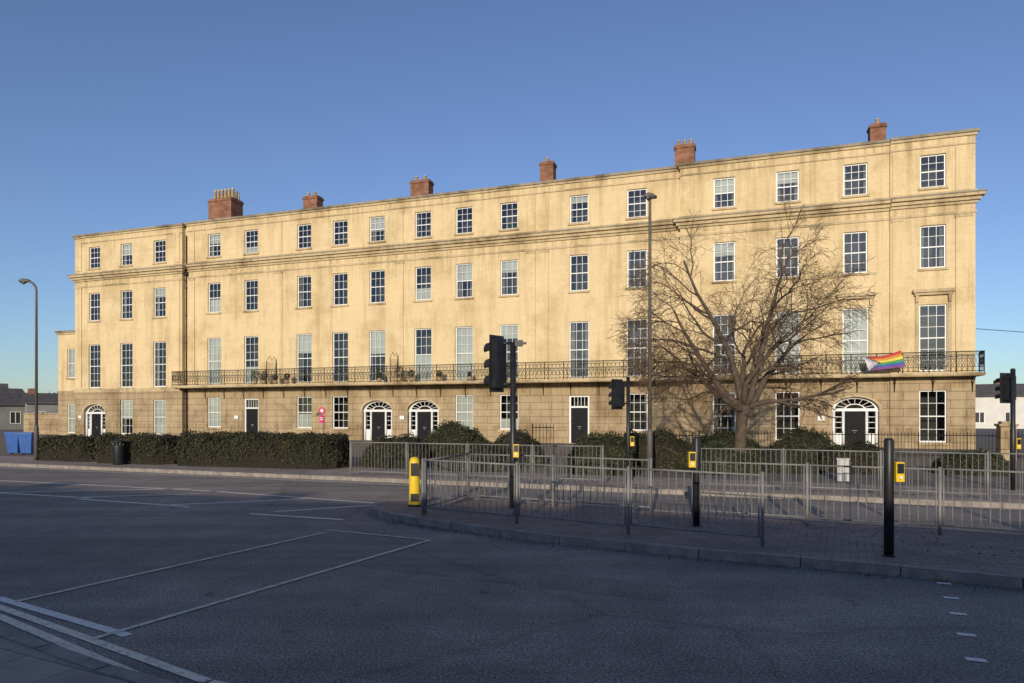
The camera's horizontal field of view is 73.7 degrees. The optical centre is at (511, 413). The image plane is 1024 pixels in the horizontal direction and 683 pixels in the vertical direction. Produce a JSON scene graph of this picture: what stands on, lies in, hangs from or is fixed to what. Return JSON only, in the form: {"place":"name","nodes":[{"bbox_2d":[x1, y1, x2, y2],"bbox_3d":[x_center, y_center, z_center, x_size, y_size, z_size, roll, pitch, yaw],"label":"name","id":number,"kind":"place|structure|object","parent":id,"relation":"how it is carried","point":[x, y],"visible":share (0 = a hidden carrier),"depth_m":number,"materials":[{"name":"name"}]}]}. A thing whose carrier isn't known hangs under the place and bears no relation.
{"place":"outdoors","nodes":[
{"label":"outdoors","id":0,"kind":"place"},
{"bbox_2d":[23,413,57,434],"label":"stone boundary wall","id":1,"kind":"structure","parent":0,"point":[47,423],"depth_m":63.52,"materials":[{"name":"beige stone"}]},
{"bbox_2d":[0,627,177,682],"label":"pavement","id":2,"kind":"structure","parent":0,"point":[20,663],"depth_m":5.03,"materials":[{"name":"grey concrete"}]},
{"bbox_2d":[0,466,1023,682],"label":"road","id":3,"kind":"structure","parent":0,"point":[714,621],"depth_m":7.36,"materials":[{"name":"grey asphalt"}]},
{"bbox_2d":[0,626,175,682],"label":"kerb","id":4,"kind":"structure","parent":3,"relation":"on","point":[87,662],"depth_m":5.21,"materials":[{"name":"concrete"}]},
{"bbox_2d":[0,467,438,682],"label":"road marking","id":5,"kind":"object","parent":3,"relation":"on","point":[106,645],"visible":0.73,"depth_m":5.99,"materials":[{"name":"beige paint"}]},
{"bbox_2d":[15,529,430,638],"bbox_3d":[-3.432,1.991,8.914,2.171,0.001,5.361,0,0,27],"label":"road marking","id":6,"kind":"object","parent":3,"relation":"on","point":[164,617],"visible":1,"depth_m":8.16,"materials":[{"name":"paint"}]},
{"bbox_2d":[0,480,987,661],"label":"road marking","id":7,"kind":"object","parent":3,"relation":"on","point":[100,627],"visible":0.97,"depth_m":7.38,"materials":[{"name":"white paint"}]},
{"bbox_2d":[0,462,1023,508],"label":"kerb","id":8,"kind":"structure","parent":3,"relation":"on","point":[966,503],"depth_m":18.02,"materials":[{"name":"concrete"}]},
{"bbox_2d":[4,460,1023,591],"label":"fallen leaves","id":9,"kind":"object","parent":3,"relation":"on","point":[886,575],"visible":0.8,"depth_m":10.99,"materials":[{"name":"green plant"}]},
{"bbox_2d":[368,557,674,600],"bbox_3d":[0.000,1.998,8.425,3.851,0.001,0.716,0,0,25],"label":"road patch","id":10,"kind":"object","parent":3,"relation":"on","point":[635,589],"visible":1,"depth_m":8.29,"materials":[{"name":"grey asphalt"}]},
{"bbox_2d":[371,497,1023,588],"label":"kerb","id":11,"kind":"structure","parent":3,"relation":"on","point":[965,576],"depth_m":9.48,"materials":[{"name":"concrete"}]},
{"bbox_2d":[0,455,1023,503],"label":"pavement","id":12,"kind":"structure","parent":0,"point":[662,483],"depth_m":19.03,"materials":[{"name":"grey concrete"}]},
{"bbox_2d":[18,278,38,460],"bbox_3d":[-19.613,-1.758,27.703,0.796,7.481,0.175,0,0,0],"label":"street lamp","id":13,"kind":"object","parent":12,"relation":"on","point":[36,426],"visible":0.98,"depth_m":27.66,"materials":[{"name":"metal"}]},
{"bbox_2d":[33,433,99,461],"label":"clipped hedge","id":14,"kind":"object","parent":12,"relation":"on","point":[71,447],"visible":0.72,"depth_m":27.11,"materials":[{"name":"green plant"}]},
{"bbox_2d":[112,440,125,464],"bbox_3d":[-14.600,1.417,25.350,0.480,0.930,0.480,0,0,0],"label":"litter bin","id":15,"kind":"object","parent":12,"relation":"on","point":[118,453],"visible":1,"depth_m":25.19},
{"bbox_2d":[93,431,180,464],"bbox_3d":[-14.251,1.283,26.447,3.747,1.296,1.954,0,0,19],"label":"clipped hedge","id":16,"kind":"object","parent":12,"relation":"on","point":[148,448],"visible":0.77,"depth_m":25.61,"materials":[{"name":"green plant"}]},
{"bbox_2d":[174,428,349,469],"bbox_3d":[-9.022,1.215,24.743,6.663,1.402,2.200,0,0,15],"label":"clipped hedge","id":17,"kind":"object","parent":12,"relation":"on","point":[284,450],"visible":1,"depth_m":23.85,"materials":[{"name":"green plant"}]},
{"bbox_2d":[350,441,603,484],"bbox_3d":[-1.275,1.402,19.475,7.936,1.160,0.047,0,0,21],"label":"guard railing","id":18,"kind":"object","parent":12,"relation":"on","point":[407,457],"visible":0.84,"depth_m":19.41,"materials":[{"name":"metal"}]},
{"bbox_2d":[609,376,633,483],"bbox_3d":[2.925,0.486,18.385,0.695,2.992,0.388,0,0,25],"label":"traffic signal","id":19,"kind":"object","parent":12,"relation":"on","point":[617,394],"visible":0.98,"depth_m":18.35,"materials":[{"name":"black plastic"}]},
{"bbox_2d":[644,192,656,478],"bbox_3d":[4.034,-2.233,19.908,0.420,8.431,0.175,0,0,-20],"label":"street lamp","id":20,"kind":"object","parent":12,"relation":"on","point":[648,196],"visible":0.94,"depth_m":19.86,"materials":[{"name":"metal"}]},
{"bbox_2d":[700,448,1023,499],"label":"guard railing","id":21,"kind":"object","parent":12,"relation":"on","point":[986,475],"visible":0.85,"depth_m":15.68,"materials":[{"name":"metal"}]},
{"bbox_2d":[995,368,1020,489],"bbox_3d":[12.406,0.426,17.105,0.387,3.112,0.555,0,0,10],"label":"traffic signal","id":22,"kind":"object","parent":12,"relation":"on","point":[1007,387],"visible":0.99,"depth_m":16.87,"materials":[{"name":"black plastic"}]},
{"bbox_2d":[0,428,1023,489],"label":"forecourt","id":23,"kind":"structure","parent":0,"point":[926,477],"depth_m":22.51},
{"bbox_2d":[0,405,24,429],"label":"walls","id":24,"kind":"structure","parent":23,"relation":"on","point":[5,411],"depth_m":83.39,"materials":[{"name":"grey paint"}]},
{"bbox_2d":[0,388,24,404],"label":"roof","id":25,"kind":"structure","parent":24,"relation":"on","point":[10,396],"depth_m":85.03,"materials":[{"name":"tile"}]},
{"bbox_2d":[11,412,19,422],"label":"windows","id":26,"kind":"structure","parent":24,"relation":"attached to","point":[13,417],"depth_m":83.85,"materials":[{"name":"black glass"}]},
{"bbox_2d":[10,412,20,423],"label":"window frames","id":27,"kind":"structure","parent":24,"relation":"attached to","point":[15,418],"depth_m":83.83,"materials":[{"name":"white paint"}]},
{"bbox_2d":[4,432,25,453],"bbox_3d":[-23.204,1.370,31.936,0.620,1.048,0.774,0,0,-6],"label":"wheelie bin","id":28,"kind":"object","parent":23,"relation":"on","point":[12,442],"visible":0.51,"depth_m":31.63,"materials":[{"name":"blue plastic"}]},
{"bbox_2d":[17,432,33,454],"bbox_3d":[-22.407,1.370,31.636,0.620,1.048,0.774,0,0,-11],"label":"wheelie bin","id":29,"kind":"object","parent":23,"relation":"on","point":[26,441],"visible":0.68,"depth_m":31.34,"materials":[{"name":"blue plastic"}]},
{"bbox_2d":[25,402,57,412],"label":"walls","id":30,"kind":"structure","parent":23,"relation":"on","point":[46,408],"depth_m":83.82,"materials":[{"name":"grey paint"}]},
{"bbox_2d":[20,393,57,403],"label":"roof","id":31,"kind":"structure","parent":30,"relation":"on","point":[47,398],"depth_m":84.87,"materials":[{"name":"tile"}]},
{"bbox_2d":[28,388,34,393],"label":"chimney","id":32,"kind":"object","parent":31,"relation":"on","point":[31,390],"visible":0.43,"depth_m":85.59,"materials":[{"name":"brick"}]},
{"bbox_2d":[359,431,433,468],"bbox_3d":[-4.091,1.289,24.741,2.783,1.325,2.218,0,0,38],"label":"garden shrub","id":33,"kind":"object","parent":23,"relation":"on","point":[375,448],"visible":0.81,"depth_m":24.21,"materials":[{"name":"green plant"}]},
{"bbox_2d":[423,419,491,461],"bbox_3d":[-2.132,1.059,25.821,3.242,1.780,2.661,0,0,41],"label":"garden shrub","id":34,"kind":"object","parent":23,"relation":"on","point":[451,430],"visible":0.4,"depth_m":25.20,"materials":[{"name":"green plant"}]},
{"bbox_2d":[432,434,509,471],"bbox_3d":[-1.389,1.318,22.914,2.703,1.270,1.991,0,0,0],"label":"garden shrub","id":35,"kind":"object","parent":23,"relation":"on","point":[447,450],"visible":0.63,"depth_m":22.55,"materials":[{"name":"green plant"}]},
{"bbox_2d":[93,408,864,446],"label":"front doors","id":36,"kind":"structure","parent":23,"relation":"on","point":[854,421],"depth_m":44.42,"materials":[{"name":"wood"}]},
{"bbox_2d":[65,185,948,444],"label":"sills and steps","id":37,"kind":"structure","parent":23,"relation":"on","point":[735,207],"depth_m":45.78,"materials":[{"name":"stone"}]},
{"bbox_2d":[58,135,974,432],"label":"walls","id":38,"kind":"structure","parent":23,"relation":"on","point":[544,309],"depth_m":45.08,"materials":[{"name":"stone"}]},
{"bbox_2d":[184,235,187,429],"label":"drainpipes","id":39,"kind":"object","parent":38,"relation":"attached to","point":[186,315],"visible":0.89,"depth_m":54.29,"materials":[{"name":"metal"}]},
{"bbox_2d":[68,154,945,446],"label":"sash frames","id":40,"kind":"structure","parent":38,"relation":"attached to","point":[640,402],"depth_m":46.86,"materials":[{"name":"white paint"}]},
{"bbox_2d":[88,155,944,440],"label":"windows","id":41,"kind":"structure","parent":38,"relation":"in","point":[788,422],"depth_m":45.27,"materials":[{"name":"black glass"}]},
{"bbox_2d":[70,165,943,432],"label":"blinds and curtains","id":42,"kind":"object","parent":41,"relation":"attached to","point":[161,413],"visible":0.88,"depth_m":46.84,"materials":[{"name":"fabric"}]},
{"bbox_2d":[56,131,985,412],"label":"cornices","id":43,"kind":"object","parent":38,"relation":"attached to","point":[878,205],"visible":0.92,"depth_m":43.53,"materials":[{"name":"stone"}]},
{"bbox_2d":[55,128,987,332],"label":"coping","id":44,"kind":"object","parent":38,"relation":"on","point":[661,168],"visible":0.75,"depth_m":43.98,"materials":[{"name":"stone"}]},
{"bbox_2d":[172,350,984,397],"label":"balcony railing","id":45,"kind":"object","parent":38,"relation":"attached to","point":[981,365],"visible":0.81,"depth_m":44.98,"materials":[{"name":"black metal"}]},
{"bbox_2d":[250,370,260,382],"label":"potted plant","id":46,"kind":"object","parent":45,"relation":"on","point":[256,381],"visible":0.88,"depth_m":51.01,"materials":[{"name":"green plant"}]},
{"bbox_2d":[260,372,267,383],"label":"potted plant","id":47,"kind":"object","parent":45,"relation":"on","point":[263,381],"visible":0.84,"depth_m":50.71,"materials":[{"name":"green plant"}]},
{"bbox_2d":[273,374,277,383],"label":"potted plant","id":48,"kind":"object","parent":45,"relation":"on","point":[275,381],"visible":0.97,"depth_m":50.41,"materials":[{"name":"green plant"}]},
{"bbox_2d":[283,373,289,383],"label":"potted plant","id":49,"kind":"object","parent":45,"relation":"on","point":[286,381],"visible":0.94,"depth_m":50.07,"materials":[{"name":"green plant"}]},
{"bbox_2d":[864,350,905,370],"bbox_3d":[20.285,-2.910,37.149,2.050,1.080,0.100,0,0,19],"label":"rainbow flag","id":50,"kind":"object","parent":45,"relation":"attached to","point":[894,360],"visible":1,"depth_m":37.14,"materials":[{"name":"fabric"}]},
{"bbox_2d":[171,372,985,388],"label":"balcony slab","id":51,"kind":"structure","parent":38,"relation":"attached to","point":[950,374],"depth_m":43.78,"materials":[{"name":"beige stone"}]},
{"bbox_2d":[376,371,381,381],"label":"potted plant","id":52,"kind":"object","parent":51,"relation":"on","point":[379,378],"visible":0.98,"depth_m":47.58,"materials":[{"name":"green plant"}]},
{"bbox_2d":[393,364,404,381],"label":"potted plant","id":53,"kind":"object","parent":51,"relation":"on","point":[402,374],"visible":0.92,"depth_m":47.06,"materials":[{"name":"green plant"}]},
{"bbox_2d":[408,369,413,381],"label":"potted plant","id":54,"kind":"object","parent":51,"relation":"on","point":[412,374],"visible":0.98,"depth_m":46.76,"materials":[{"name":"green plant"}]},
{"bbox_2d":[437,370,442,380],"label":"potted plant","id":55,"kind":"object","parent":51,"relation":"on","point":[439,378],"visible":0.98,"depth_m":46.09,"materials":[{"name":"green plant"}]},
{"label":"roof","id":56,"kind":"object","parent":38,"relation":"attached to","visible":0},
{"bbox_2d":[207,122,886,219],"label":"chimney stacks","id":57,"kind":"object","parent":56,"relation":"on","point":[224,207],"visible":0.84,"depth_m":50.59,"materials":[{"name":"brick"}]},
{"bbox_2d":[214,119,879,199],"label":"chimney pots","id":58,"kind":"object","parent":57,"relation":"on","point":[223,194],"visible":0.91,"depth_m":56.45,"materials":[{"name":"ceramic"}]},
{"bbox_2d":[492,428,547,467],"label":"garden shrub","id":59,"kind":"object","parent":23,"relation":"on","point":[522,438],"visible":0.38,"depth_m":24.25,"materials":[{"name":"green plant"}]},
{"bbox_2d":[532,423,553,460],"bbox_3d":[1.187,1.125,26.345,0.908,1.550,0.074,0,0,22],"label":"iron railing","id":60,"kind":"object","parent":23,"relation":"on","point":[539,427],"visible":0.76,"depth_m":26.29,"materials":[{"name":"black metal"}]},
{"bbox_2d":[562,431,642,475],"bbox_3d":[2.928,1.236,21.995,2.622,1.425,2.131,0,0,0],"label":"garden shrub","id":61,"kind":"object","parent":23,"relation":"on","point":[614,446],"visible":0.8,"depth_m":21.42,"materials":[{"name":"green plant"}]},
{"bbox_2d":[621,426,692,471],"bbox_3d":[4.776,1.163,23.372,3.328,1.573,2.174,0,0,28],"label":"garden shrub","id":62,"kind":"object","parent":23,"relation":"on","point":[670,450],"visible":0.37,"depth_m":22.70,"materials":[{"name":"green plant"}]},
{"bbox_2d":[607,431,711,444],"bbox_3d":[6.340,1.325,29.404,4.642,1.150,0.074,0,0,20],"label":"iron railing","id":63,"kind":"object","parent":23,"relation":"on","point":[692,435],"visible":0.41,"depth_m":28.96,"materials":[{"name":"black metal"}]},
{"bbox_2d":[679,440,758,475],"bbox_3d":[6.620,1.387,21.799,2.428,1.126,1.697,0,0,0],"label":"garden shrub","id":64,"kind":"object","parent":23,"relation":"on","point":[724,455],"visible":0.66,"depth_m":21.25,"materials":[{"name":"green plant"}]},
{"bbox_2d":[699,428,762,455],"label":"garden shrub","id":65,"kind":"object","parent":23,"relation":"on","point":[723,436],"visible":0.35,"depth_m":25.77,"materials":[{"name":"green plant"}]},
{"bbox_2d":[699,430,770,448],"bbox_3d":[10.491,1.325,32.254,3.249,1.150,0.074,0,0,20],"label":"iron railing","id":66,"kind":"object","parent":23,"relation":"on","point":[764,433],"visible":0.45,"depth_m":31.79,"materials":[{"name":"black metal"}]},
{"bbox_2d":[606,191,878,454],"bbox_3d":[8.569,-2.943,24.968,9.223,9.886,8.914,0,0,-23],"label":"bare tree","id":67,"kind":"object","parent":23,"relation":"on","point":[744,403],"visible":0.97,"depth_m":24.82,"materials":[{"name":"brown plant"}]},
{"bbox_2d":[751,440,826,474],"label":"garden shrub","id":68,"kind":"object","parent":23,"relation":"on","point":[774,456],"visible":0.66,"depth_m":21.76,"materials":[{"name":"green plant"}]},
{"bbox_2d":[776,426,833,460],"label":"garden shrub","id":69,"kind":"object","parent":23,"relation":"on","point":[802,438],"visible":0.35,"depth_m":23.85,"materials":[{"name":"green plant"}]},
{"bbox_2d":[835,458,849,480],"bbox_3d":[9.300,1.562,19.200,0.340,0.640,0.280,0,0,19],"label":"utility cabinet","id":70,"kind":"object","parent":23,"relation":"on","point":[839,472],"visible":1,"depth_m":19.09,"materials":[{"name":"white metal"}]},
{"bbox_2d":[818,439,896,474],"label":"garden shrub","id":71,"kind":"object","parent":23,"relation":"on","point":[826,458],"visible":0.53,"depth_m":21.79,"materials":[{"name":"green plant"}]},
{"bbox_2d":[782,431,1023,458],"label":"iron railing","id":72,"kind":"object","parent":23,"relation":"on","point":[918,435],"visible":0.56,"depth_m":29.66,"materials":[{"name":"black metal"}]},
{"bbox_2d":[929,448,1008,475],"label":"garden shrub","id":73,"kind":"object","parent":23,"relation":"on","point":[944,461],"visible":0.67,"depth_m":21.19,"materials":[{"name":"green plant"}]},
{"bbox_2d":[975,396,1023,428],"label":"walls","id":74,"kind":"structure","parent":23,"relation":"on","point":[993,409],"depth_m":88.97,"materials":[{"name":"white paint"}]},
{"bbox_2d":[975,412,1009,421],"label":"windows","id":75,"kind":"structure","parent":74,"relation":"attached to","point":[982,416],"depth_m":89.51,"materials":[{"name":"black glass"}]},
{"bbox_2d":[979,412,1005,422],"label":"window frames","id":76,"kind":"structure","parent":74,"relation":"attached to","point":[984,417],"depth_m":89.36,"materials":[{"name":"white paint"}]},
{"bbox_2d":[975,384,1023,396],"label":"roof","id":77,"kind":"structure","parent":74,"relation":"on","point":[984,390],"depth_m":90.40,"materials":[{"name":"stone"}]},
{"bbox_2d":[0,0,1023,392],"label":"sky","id":78,"kind":"structure","parent":0,"point":[115,115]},
{"bbox_2d":[58,376,974,448],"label":"rusticated ground floor","id":79,"kind":"structure","parent":0,"point":[897,414],"depth_m":45.20,"materials":[{"name":"stone"}]},
{"bbox_2d":[319,407,324,422],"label":"pink wall sign","id":80,"kind":"object","parent":79,"relation":"on","point":[321,417],"visible":1,"depth_m":50.32,"materials":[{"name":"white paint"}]},
{"bbox_2d":[399,415,404,419],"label":"name plaque","id":81,"kind":"object","parent":79,"relation":"on","point":[401,417],"visible":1,"depth_m":48.18,"materials":[{"name":"metal"}]},
{"bbox_2d":[817,416,824,420],"bbox_3d":[17.703,0.250,39.100,0.400,0.300,0.034,0,0,19],"label":"name plaque","id":82,"kind":"object","parent":79,"relation":"on","point":[818,418],"visible":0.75,"depth_m":39.09,"materials":[{"name":"metal"}]},
{"bbox_2d":[375,497,1023,578],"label":"traffic island","id":83,"kind":"structure","parent":0,"point":[950,549],"depth_m":10.66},
{"bbox_2d":[408,457,420,506],"bbox_3d":[-2.000,1.392,14.000,0.260,1.020,0.260,0,0,-9],"label":"yellow traffic bollard","id":84,"kind":"object","parent":83,"relation":"on","point":[414,481],"visible":0.99,"depth_m":13.90,"materials":[{"name":"plastic"}]},
{"bbox_2d":[484,334,525,507],"bbox_3d":[-0.155,0.201,13.678,0.852,3.562,0.410,0,0,19],"label":"traffic signal","id":85,"kind":"object","parent":83,"relation":"on","point":[495,379],"visible":0.99,"depth_m":13.64,"materials":[{"name":"black plastic"}]},
{"bbox_2d":[424,452,651,514],"bbox_3d":[0.490,1.402,13.765,4.270,1.160,2.020,0,0,0],"label":"guard railing","id":86,"kind":"object","parent":83,"relation":"on","point":[468,494],"visible":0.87,"depth_m":13.60,"materials":[{"name":"metal"}]},
{"bbox_2d":[421,458,763,545],"bbox_3d":[0.955,1.402,11.215,6.063,1.160,0.048,0,0,30],"label":"guard railing","id":87,"kind":"object","parent":83,"relation":"on","point":[423,485],"visible":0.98,"depth_m":10.98,"materials":[{"name":"metal"}]},
{"bbox_2d":[688,437,701,526],"bbox_3d":[3.069,1.181,11.453,0.228,1.602,0.185,0,0,0],"label":"pedestrian push button post","id":88,"kind":"object","parent":83,"relation":"on","point":[694,459],"visible":0.94,"depth_m":11.40,"materials":[{"name":"black metal"}]},
{"bbox_2d":[692,461,1023,534],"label":"guard railing","id":89,"kind":"object","parent":83,"relation":"on","point":[939,525],"visible":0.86,"depth_m":11.07,"materials":[{"name":"metal"}]},
{"bbox_2d":[882,438,904,556],"bbox_3d":[5.031,1.151,9.033,0.248,1.662,0.185,0,0,0],"label":"pedestrian push button post","id":90,"kind":"object","parent":83,"relation":"on","point":[894,471],"visible":0.98,"depth_m":8.99,"materials":[{"name":"black metal"}]},
{"bbox_2d":[994,421,1018,460],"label":"stone gate pier","id":91,"kind":"structure","parent":0,"point":[1002,436],"depth_m":27.70,"materials":[{"name":"beige stone"}]},
{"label":"walls","id":92,"kind":"object","parent":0,"visible":0},
{"bbox_2d":[0,383,7,387],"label":"roof","id":93,"kind":"structure","parent":92,"relation":"on","point":[2,385],"depth_m":99.23,"materials":[{"name":"stone"}]}
]}

